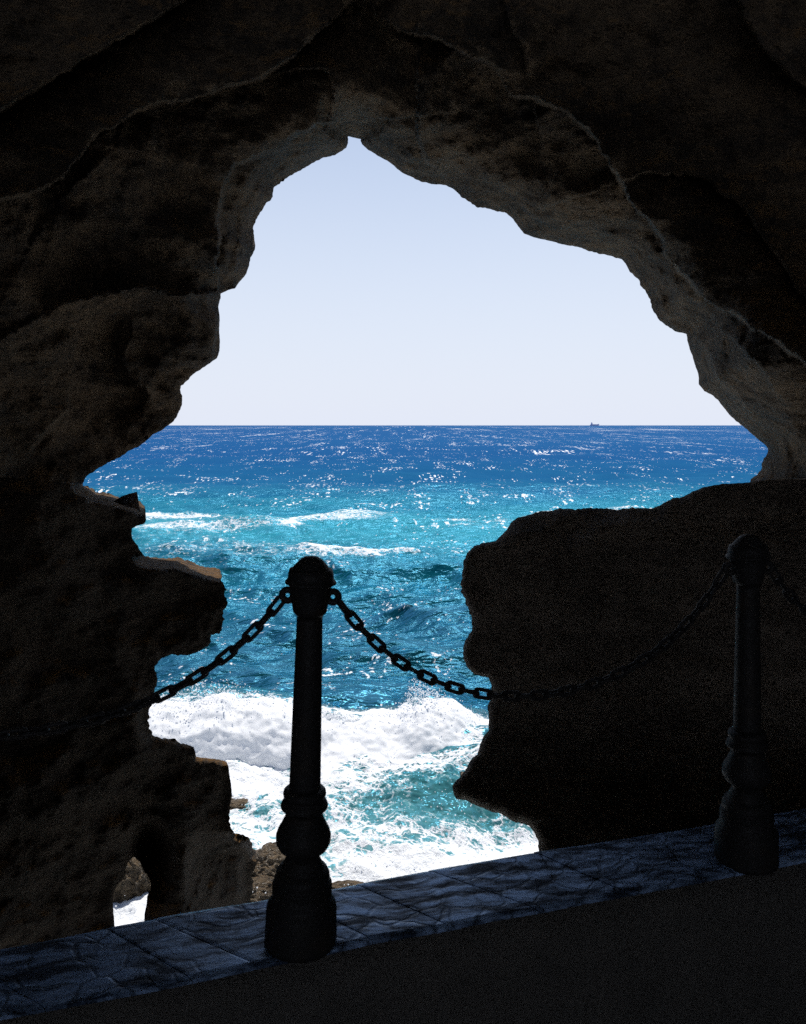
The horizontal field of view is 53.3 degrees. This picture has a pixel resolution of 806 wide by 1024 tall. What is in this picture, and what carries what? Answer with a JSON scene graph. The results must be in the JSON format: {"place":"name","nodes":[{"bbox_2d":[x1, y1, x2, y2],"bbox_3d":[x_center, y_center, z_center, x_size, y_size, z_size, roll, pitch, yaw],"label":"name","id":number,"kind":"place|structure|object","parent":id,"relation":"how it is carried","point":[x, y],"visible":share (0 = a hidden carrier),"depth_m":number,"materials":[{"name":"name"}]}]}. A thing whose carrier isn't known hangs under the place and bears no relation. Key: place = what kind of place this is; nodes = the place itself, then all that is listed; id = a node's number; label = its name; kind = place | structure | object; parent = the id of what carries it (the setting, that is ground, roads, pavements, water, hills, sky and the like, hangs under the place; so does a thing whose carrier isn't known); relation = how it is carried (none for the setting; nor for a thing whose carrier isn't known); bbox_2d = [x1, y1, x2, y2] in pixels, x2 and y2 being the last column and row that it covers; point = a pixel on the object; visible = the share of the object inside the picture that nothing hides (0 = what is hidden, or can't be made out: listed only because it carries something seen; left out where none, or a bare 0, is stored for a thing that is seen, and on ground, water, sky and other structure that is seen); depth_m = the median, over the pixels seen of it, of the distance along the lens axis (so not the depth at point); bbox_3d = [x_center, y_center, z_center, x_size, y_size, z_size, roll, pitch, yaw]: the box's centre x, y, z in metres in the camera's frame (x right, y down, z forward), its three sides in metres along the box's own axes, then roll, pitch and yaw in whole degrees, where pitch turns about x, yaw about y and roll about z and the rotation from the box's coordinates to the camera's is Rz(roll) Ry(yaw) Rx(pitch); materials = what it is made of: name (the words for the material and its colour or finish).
{"place":"outdoors","nodes":[
{"label":"outdoors","id":0,"kind":"place"},
{"bbox_2d":[0,863,805,1023],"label":"ledge wall","id":1,"kind":"structure","parent":0,"point":[731,950],"depth_m":2.49,"materials":[{"name":"stone"}]},
{"bbox_2d":[0,809,805,1020],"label":"paved ledge","id":2,"kind":"object","parent":1,"relation":"on","point":[148,956],"visible":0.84,"depth_m":2.41,"materials":[{"name":"stone"}]},
{"bbox_2d":[264,556,341,962],"bbox_3d":[-0.270,0.670,2.235,0.204,1.110,0.204,2,6,0],"label":"bollard","id":3,"kind":"object","parent":2,"relation":"on","point":[301,918],"visible":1,"depth_m":2.20,"materials":[{"name":"metal"}]},
{"bbox_2d":[0,595,284,740],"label":"chain","id":4,"kind":"object","parent":3,"relation":"hanging from","point":[119,711],"visible":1,"depth_m":2.10,"materials":[{"name":"paint"}]},
{"bbox_2d":[337,569,727,701],"bbox_3d":[0.438,0.389,2.421,1.318,0.365,0.035,-2,7,-19],"label":"chain","id":5,"kind":"object","parent":3,"relation":"hanging from","point":[671,638],"visible":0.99,"depth_m":2.42,"materials":[{"name":"paint"}]},
{"bbox_2d":[714,534,778,875],"bbox_3d":[1.141,0.624,2.662,0.204,1.110,0.204,-2,6,0],"label":"bollard","id":6,"kind":"object","parent":2,"relation":"on","point":[746,838],"visible":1,"depth_m":2.62,"materials":[{"name":"metal"}]},
{"bbox_2d":[769,567,805,616],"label":"chain","id":7,"kind":"object","parent":6,"relation":"hanging from","point":[788,591],"visible":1,"depth_m":2.64,"materials":[{"name":"paint"}]},
{"bbox_2d":[83,425,767,925],"bbox_3d":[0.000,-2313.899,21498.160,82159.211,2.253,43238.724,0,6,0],"label":"sea","id":8,"kind":"structure","parent":0,"point":[391,525],"depth_m":45.27,"materials":[{"name":"blue liquid"}]},
{"bbox_2d":[0,477,256,948],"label":"rock crag","id":9,"kind":"structure","parent":8,"relation":"in","point":[100,611],"depth_m":5.10,"materials":[{"name":"brown stone"}]},
{"bbox_2d":[0,0,805,483],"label":"cave vault","id":10,"kind":"object","parent":9,"relation":"on","point":[154,154],"visible":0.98,"depth_m":5.54,"materials":[{"name":"brown stone"}]},
{"bbox_2d":[113,857,150,903],"bbox_3d":[-3.775,5.254,11.373,1.142,1.467,1.147,-5,8,-37],"label":"sea rock","id":11,"kind":"object","parent":8,"relation":"in","point":[135,882],"visible":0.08,"depth_m":10.89,"materials":[{"name":"brown stone"}]},
{"bbox_2d":[230,796,248,809],"bbox_3d":[-2.833,5.005,13.800,1.365,0.172,0.581,0,6,0],"label":"sea rock","id":12,"kind":"object","parent":8,"relation":"in","point":[237,803],"visible":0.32,"depth_m":13.66,"materials":[{"name":"brown stone"}]},
{"bbox_2d":[250,875,273,901],"bbox_3d":[-1.966,5.306,11.051,1.148,0.584,0.686,0,6,0],"label":"sea rock","id":13,"kind":"object","parent":8,"relation":"in","point":[263,883],"visible":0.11,"depth_m":10.93,"materials":[{"name":"brown stone"}]},
{"bbox_2d":[251,842,285,877],"bbox_3d":[-1.837,5.219,11.459,1.378,0.972,1.079,0,6,0],"label":"sea rock","id":14,"kind":"object","parent":8,"relation":"in","point":[270,857],"visible":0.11,"depth_m":11.28,"materials":[{"name":"brown stone"}]},
{"bbox_2d":[148,693,488,770],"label":"breaking wave","id":15,"kind":"object","parent":8,"relation":"on","point":[251,733],"visible":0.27,"depth_m":15.62,"materials":[{"name":"white liquid"}]},
{"bbox_2d":[115,672,525,907],"bbox_3d":[-0.702,4.061,13.627,11.419,1.709,7.242,0,6,0],"label":"sea spray","id":16,"kind":"object","parent":15,"relation":"on","point":[408,693],"visible":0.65,"depth_m":16.08,"materials":[{"name":"liquid"}]},
{"bbox_2d":[332,880,363,888],"bbox_3d":[-0.749,5.289,11.229,1.003,0.236,0.353,0,6,0],"label":"sea rock","id":17,"kind":"object","parent":8,"relation":"in","point":[337,884],"visible":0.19,"depth_m":11.20,"materials":[{"name":"brown stone"}]},
{"bbox_2d":[452,479,805,850],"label":"rock mass","id":18,"kind":"object","parent":8,"relation":"in","point":[556,598],"visible":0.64,"depth_m":4.41,"materials":[{"name":"brown stone"}]},
{"bbox_2d":[169,136,739,424],"label":"sky","id":19,"kind":"structure","parent":0,"point":[370,292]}
]}

